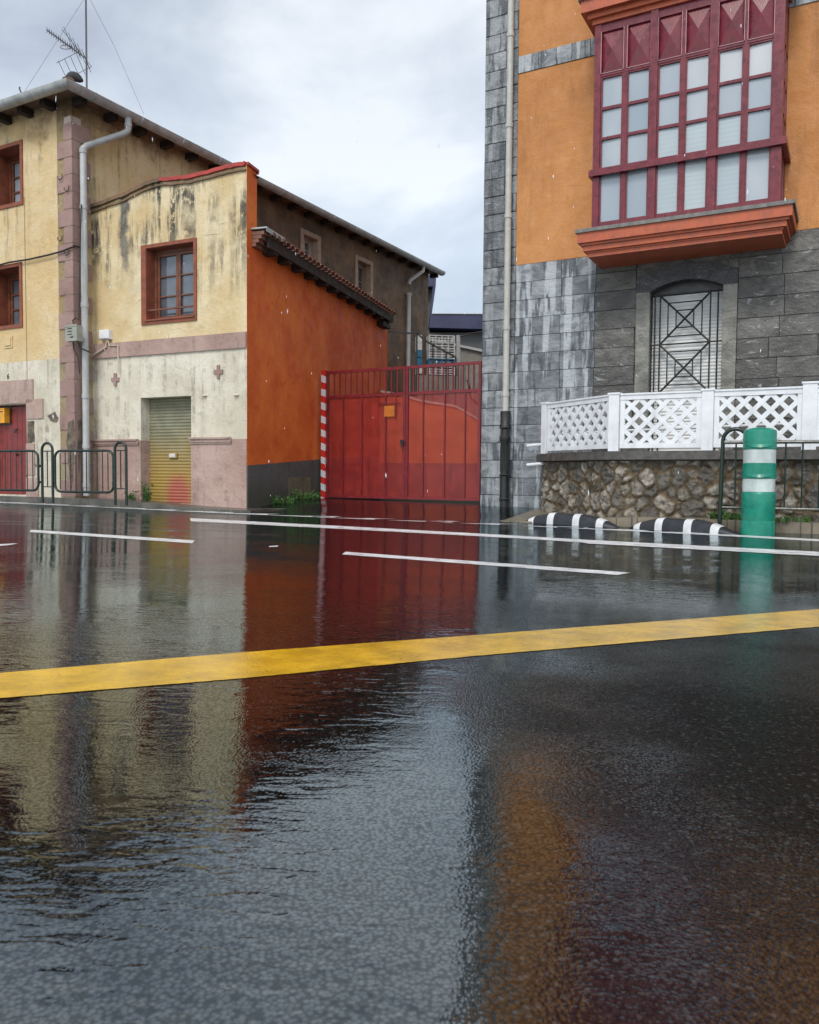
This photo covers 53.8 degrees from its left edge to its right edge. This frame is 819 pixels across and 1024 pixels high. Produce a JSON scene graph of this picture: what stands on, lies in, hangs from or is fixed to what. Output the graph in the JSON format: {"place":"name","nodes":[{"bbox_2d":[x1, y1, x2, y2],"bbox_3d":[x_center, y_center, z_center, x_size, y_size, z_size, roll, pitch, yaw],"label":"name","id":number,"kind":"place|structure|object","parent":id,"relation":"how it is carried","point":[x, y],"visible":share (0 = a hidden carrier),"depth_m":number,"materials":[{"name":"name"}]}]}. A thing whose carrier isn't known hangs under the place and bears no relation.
{"place":"outdoors","nodes":[
{"label":"outdoors","id":0,"kind":"place"},
{"bbox_2d":[0,496,286,512],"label":"pavement","id":1,"kind":"structure","parent":0,"point":[150,504],"depth_m":12.51,"materials":[{"name":"concrete"}]},
{"bbox_2d":[0,441,127,505],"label":"street railing","id":2,"kind":"object","parent":1,"relation":"on","point":[53,473],"visible":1,"depth_m":12.40,"materials":[{"name":"metal"}]},
{"bbox_2d":[124,491,138,499],"bbox_3d":[-4.413,-0.259,12.817,0.242,0.171,0.115,2,3,32],"label":"weed tuft","id":3,"kind":"object","parent":1,"relation":"on","point":[131,497],"visible":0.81,"depth_m":12.82,"materials":[{"name":"green plant"}]},
{"bbox_2d":[141,482,154,500],"bbox_3d":[-4.140,-0.309,12.717,0.202,0.326,0.199,2,3,23],"label":"weed tuft","id":4,"kind":"object","parent":1,"relation":"on","point":[146,496],"visible":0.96,"depth_m":12.71,"materials":[{"name":"green plant"}]},
{"bbox_2d":[321,370,326,497],"bbox_3d":[-1.520,-1.339,14.388,0.095,2.344,0.095,2,3,29],"label":"gate post","id":5,"kind":"object","parent":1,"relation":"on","point":[323,433],"visible":0.82,"depth_m":14.35,"materials":[{"name":"red metal"}]},
{"bbox_2d":[326,361,481,500],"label":"yard gate","id":6,"kind":"structure","parent":5,"relation":"attached to","point":[389,411],"depth_m":13.56,"materials":[{"name":"red metal"}]},
{"bbox_2d":[0,0,485,312],"label":"sky","id":7,"kind":"structure","parent":0,"point":[411,72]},
{"bbox_2d":[0,495,818,1023],"bbox_3d":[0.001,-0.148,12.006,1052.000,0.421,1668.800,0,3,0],"label":"road","id":8,"kind":"structure","parent":0,"point":[624,833],"depth_m":0.96,"materials":[{"name":"black asphalt"}]},
{"bbox_2d":[30,530,194,542],"bbox_3d":[-2.177,0.168,5.732,2.091,0.018,0.229,2,3,33],"label":"road marking","id":9,"kind":"object","parent":8,"relation":"on","point":[124,537],"visible":1,"depth_m":5.65,"materials":[{"name":"white paint"}]},
{"bbox_2d":[0,76,445,497],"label":"corner house","id":10,"kind":"structure","parent":8,"relation":"on","point":[50,192],"depth_m":13.36,"materials":[{"name":"beige paint"}]},
{"bbox_2d":[0,405,26,494],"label":"door","id":11,"kind":"structure","parent":10,"relation":"in","point":[14,436],"depth_m":13.90,"materials":[{"name":"red paint"}]},
{"bbox_2d":[8,274,19,324],"bbox_3d":[-6.668,-3.644,13.949,0.763,0.954,0.054,2,3,28],"label":"window","id":12,"kind":"structure","parent":10,"relation":"in","point":[13,280],"depth_m":14.08,"materials":[{"name":"red wood"}]},
{"bbox_2d":[9,156,19,202],"bbox_3d":[-6.594,-5.634,13.826,0.742,0.930,0.054,2,3,28],"label":"window","id":13,"kind":"structure","parent":10,"relation":"in","point":[14,163],"depth_m":13.95,"materials":[{"name":"red wood"}]},
{"bbox_2d":[66,71,82,82],"bbox_3d":[-5.356,-6.948,12.897,0.287,0.164,0.160,0,3,0],"label":"roof cowl","id":14,"kind":"object","parent":10,"relation":"on","point":[76,76],"visible":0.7,"depth_m":12.85,"materials":[{"name":"grey metal"}]},
{"bbox_2d":[19,0,143,113],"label":"television antenna","id":15,"kind":"object","parent":10,"relation":"on","point":[76,51],"visible":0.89,"depth_m":14.04,"materials":[{"name":"metal"}]},
{"bbox_2d":[304,238,311,255],"bbox_3d":[-2.433,-6.018,18.496,0.054,0.510,0.573,2,3,28],"label":"window","id":16,"kind":"structure","parent":10,"relation":"in","point":[307,243],"depth_m":18.65,"materials":[{"name":"grey glass"}]},
{"bbox_2d":[358,264,364,291],"bbox_3d":[-1.331,-5.885,20.535,0.054,0.864,0.637,2,3,28],"label":"window","id":17,"kind":"structure","parent":10,"relation":"in","point":[361,269],"depth_m":20.73,"materials":[{"name":"grey glass"}]},
{"bbox_2d":[89,161,395,507],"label":"annex building","id":18,"kind":"structure","parent":8,"relation":"on","point":[188,266],"depth_m":12.76,"materials":[{"name":"beige paint"}]},
{"bbox_2d":[144,246,193,321],"bbox_3d":[-3.657,-3.539,12.544,1.005,1.148,0.264,2,3,25],"label":"window","id":19,"kind":"structure","parent":18,"relation":"in","point":[173,267],"depth_m":12.67,"materials":[{"name":"red wood"}]},
{"bbox_2d":[271,495,294,503],"bbox_3d":[-2.082,-0.191,12.713,0.530,0.157,0.155,1,3,6],"label":"weed tuft","id":20,"kind":"object","parent":8,"relation":"on","point":[276,500],"visible":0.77,"depth_m":12.71,"materials":[{"name":"green plant"}]},
{"bbox_2d":[291,489,320,499],"bbox_3d":[-1.894,-0.304,13.416,0.836,0.208,0.153,0,3,0],"label":"weed tuft","id":21,"kind":"object","parent":8,"relation":"on","point":[314,496],"visible":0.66,"depth_m":13.41,"materials":[{"name":"green plant"}]},
{"bbox_2d":[0,609,818,697],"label":"yellow line","id":22,"kind":"object","parent":8,"relation":"on","point":[163,671],"visible":1,"depth_m":1.66,"materials":[{"name":"paint"}]},
{"bbox_2d":[0,501,818,540],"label":"kerb line","id":23,"kind":"object","parent":8,"relation":"on","point":[805,539],"visible":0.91,"depth_m":9.57,"materials":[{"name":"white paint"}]},
{"bbox_2d":[379,390,481,496],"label":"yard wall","id":24,"kind":"structure","parent":8,"relation":"on","point":[433,445],"depth_m":17.55,"materials":[{"name":"red metal"}]},
{"bbox_2d":[412,375,456,404],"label":"loading platform","id":25,"kind":"structure","parent":8,"relation":"on","point":[440,398],"depth_m":21.40,"materials":[{"name":"concrete"}]},
{"bbox_2d":[415,368,421,374],"bbox_3d":[0.242,-3.778,21.590,0.114,0.191,0.400,0,3,-10],"label":"plastic crate","id":26,"kind":"object","parent":25,"relation":"on","point":[420,370],"visible":0.57,"depth_m":21.41,"materials":[{"name":"white plastic"}]},
{"bbox_2d":[415,358,421,364],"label":"plastic crate","id":27,"kind":"object","parent":26,"relation":"on","point":[419,361],"visible":0.68,"depth_m":21.39,"materials":[{"name":"blue plastic"}]},
{"bbox_2d":[415,350,421,358],"bbox_3d":[0.242,-4.202,21.570,0.113,0.191,0.400,0,3,-10],"label":"plastic crate","id":28,"kind":"object","parent":27,"relation":"on","point":[419,353],"visible":0.83,"depth_m":21.38,"materials":[{"name":"blue plastic"}]},
{"bbox_2d":[415,342,421,351],"bbox_3d":[0.242,-4.401,21.560,0.113,0.191,0.400,0,3,-10],"label":"plastic crate","id":29,"kind":"object","parent":28,"relation":"on","point":[419,346],"visible":0.74,"depth_m":21.37,"materials":[{"name":"white plastic"}]},
{"bbox_2d":[388,331,477,405],"bbox_3d":[0.559,-2.290,19.115,2.450,3.951,0.060,0,3,0],"label":"stair railing","id":30,"kind":"object","parent":25,"relation":"on","point":[446,352],"visible":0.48,"depth_m":19.04,"materials":[{"name":"black metal"}]},
{"bbox_2d":[426,367,454,375],"bbox_3d":[0.833,-3.775,21.694,0.696,0.216,0.400,0,3,-10],"label":"plastic crate","id":31,"kind":"object","parent":25,"relation":"on","point":[435,371],"visible":0.52,"depth_m":21.54,"materials":[{"name":"white plastic"}]},
{"bbox_2d":[426,358,454,368],"bbox_3d":[0.832,-3.988,21.684,0.696,0.217,0.400,0,3,-10],"label":"plastic crate","id":32,"kind":"object","parent":31,"relation":"on","point":[435,361],"visible":0.56,"depth_m":21.53,"materials":[{"name":"blue plastic"}]},
{"bbox_2d":[426,350,454,360],"bbox_3d":[0.832,-4.201,21.674,0.696,0.218,0.400,0,3,-10],"label":"plastic crate","id":33,"kind":"object","parent":32,"relation":"on","point":[428,355],"visible":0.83,"depth_m":21.52,"materials":[{"name":"white plastic"}]},
{"bbox_2d":[426,342,454,352],"bbox_3d":[0.831,-4.401,21.664,0.695,0.218,0.400,0,3,-10],"label":"plastic crate","id":34,"kind":"object","parent":33,"relation":"on","point":[428,347],"visible":0.75,"depth_m":21.51,"materials":[{"name":"white plastic"}]},
{"bbox_2d":[426,335,454,345],"bbox_3d":[0.831,-4.601,21.655,0.695,0.220,0.400,0,3,-10],"label":"plastic crate","id":35,"kind":"object","parent":34,"relation":"on","point":[428,337],"visible":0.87,"depth_m":21.49,"materials":[{"name":"white plastic"}]},
{"bbox_2d":[430,338,482,417],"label":"building","id":36,"kind":"structure","parent":8,"relation":"on","point":[469,354],"depth_m":24.05,"materials":[{"name":"concrete"}]},
{"bbox_2d":[456,331,481,406],"bbox_3d":[1.732,-2.752,22.497,0.917,4.583,0.120,0,3,0],"label":"drainpipe","id":37,"kind":"object","parent":8,"relation":"on","point":[458,358],"visible":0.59,"depth_m":22.38,"materials":[{"name":"grey metal"}]},
{"bbox_2d":[343,552,629,574],"bbox_3d":[0.259,0.247,4.000,1.661,0.016,0.175,2,3,36],"label":"road marking","id":38,"kind":"object","parent":8,"relation":"on","point":[491,563],"visible":1,"depth_m":3.91,"materials":[{"name":"white paint"}]},
{"bbox_2d":[190,518,814,551],"bbox_3d":[0.044,0.172,7.376,6.781,0.042,0.628,2,3,36],"label":"lane line","id":39,"kind":"object","parent":8,"relation":"on","point":[367,528],"visible":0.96,"depth_m":7.46,"materials":[{"name":"white paint"}]},
{"bbox_2d":[526,513,621,527],"bbox_3d":[1.893,0.088,9.510,1.337,0.147,0.208,3,4,43],"label":"lane separator","id":40,"kind":"object","parent":8,"relation":"on","point":[585,520],"visible":0.95,"depth_m":9.38,"materials":[{"name":"black rubber"}]},
{"bbox_2d":[480,0,818,507],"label":"apartment building","id":41,"kind":"structure","parent":8,"relation":"on","point":[704,274],"depth_m":10.34,"materials":[{"name":"grey stone"}]},
{"bbox_2d":[650,281,722,450],"bbox_3d":[3.659,-1.866,10.670,0.912,2.428,0.174,2,3,28],"label":"door","id":42,"kind":"structure","parent":41,"relation":"in","point":[686,345],"depth_m":10.67,"materials":[{"name":"black metal"}]},
{"bbox_2d":[575,0,798,268],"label":"bay window","id":43,"kind":"structure","parent":41,"relation":"in","point":[669,75],"depth_m":9.86,"materials":[{"name":"red paint"}]},
{"bbox_2d":[627,518,739,534],"bbox_3d":[2.900,0.139,8.623,0.208,0.141,1.316,-2,3,-40],"label":"lane separator","id":44,"kind":"object","parent":8,"relation":"on","point":[684,525],"visible":0.99,"depth_m":8.50,"materials":[{"name":"black rubber"}]},
{"bbox_2d":[572,540,818,555],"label":"lane line","id":45,"kind":"object","parent":8,"relation":"on","point":[730,549],"visible":1,"depth_m":5.62,"materials":[{"name":"white paint"}]},
{"bbox_2d":[740,427,776,535],"bbox_3d":[3.498,-0.306,8.080,0.327,1.080,0.332,0,3,0],"label":"bollard","id":46,"kind":"object","parent":8,"relation":"on","point":[758,499],"visible":0.99,"depth_m":7.95,"materials":[{"name":"green plastic"}]},
{"bbox_2d":[52,25,804,496],"bbox_3d":[0.166,-2.428,5.386,7.621,4.734,6.939,0,3,0],"label":"rain","id":47,"kind":"object","parent":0,"point":[464,313],"visible":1,"depth_m":3.91,"materials":[{"name":"liquid"}]},
{"bbox_2d":[428,275,482,348],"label":"modern building","id":48,"kind":"structure","parent":0,"point":[455,324],"depth_m":33.18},
{"bbox_2d":[500,508,818,533],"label":"pavement","id":49,"kind":"structure","parent":0,"point":[812,527],"depth_m":8.82,"materials":[{"name":"concrete"}]},
{"bbox_2d":[536,450,818,520],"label":"garden wall","id":50,"kind":"structure","parent":49,"relation":"on","point":[632,483],"depth_m":9.32,"materials":[{"name":"stone"}]},
{"bbox_2d":[526,443,542,466],"bbox_3d":[1.729,-0.785,11.050,0.262,0.326,0.044,2,3,35],"label":"handrail","id":51,"kind":"object","parent":50,"relation":"attached to","point":[537,463],"visible":0.75,"depth_m":11.04,"materials":[{"name":"white metal"}]},
{"bbox_2d":[540,381,818,453],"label":"lattice fence","id":52,"kind":"object","parent":50,"relation":"on","point":[709,426],"visible":0.92,"depth_m":9.23,"materials":[{"name":"white paint"}]},
{"bbox_2d":[707,509,740,518],"bbox_3d":[3.486,0.032,8.928,0.425,0.125,0.162,0,3,0],"label":"weed tuft","id":53,"kind":"object","parent":49,"relation":"on","point":[715,515],"visible":0.32,"depth_m":8.90,"materials":[{"name":"green plant"}]},
{"bbox_2d":[717,513,740,519],"bbox_3d":[3.521,0.054,8.775,0.355,0.095,0.131,0,3,0],"label":"weed tuft","id":54,"kind":"object","parent":49,"relation":"on","point":[729,516],"visible":0.56,"depth_m":8.76,"materials":[{"name":"green plant"}]},
{"bbox_2d":[718,427,818,523],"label":"street railing","id":55,"kind":"object","parent":49,"relation":"on","point":[722,456],"visible":0.69,"depth_m":8.45,"materials":[{"name":"black metal"}]},
{"bbox_2d":[774,515,811,522],"bbox_3d":[3.927,0.075,8.422,0.568,0.090,0.118,0,3,0],"label":"weed tuft","id":56,"kind":"object","parent":49,"relation":"on","point":[788,518],"visible":0.77,"depth_m":8.41,"materials":[{"name":"green plant"}]}
]}

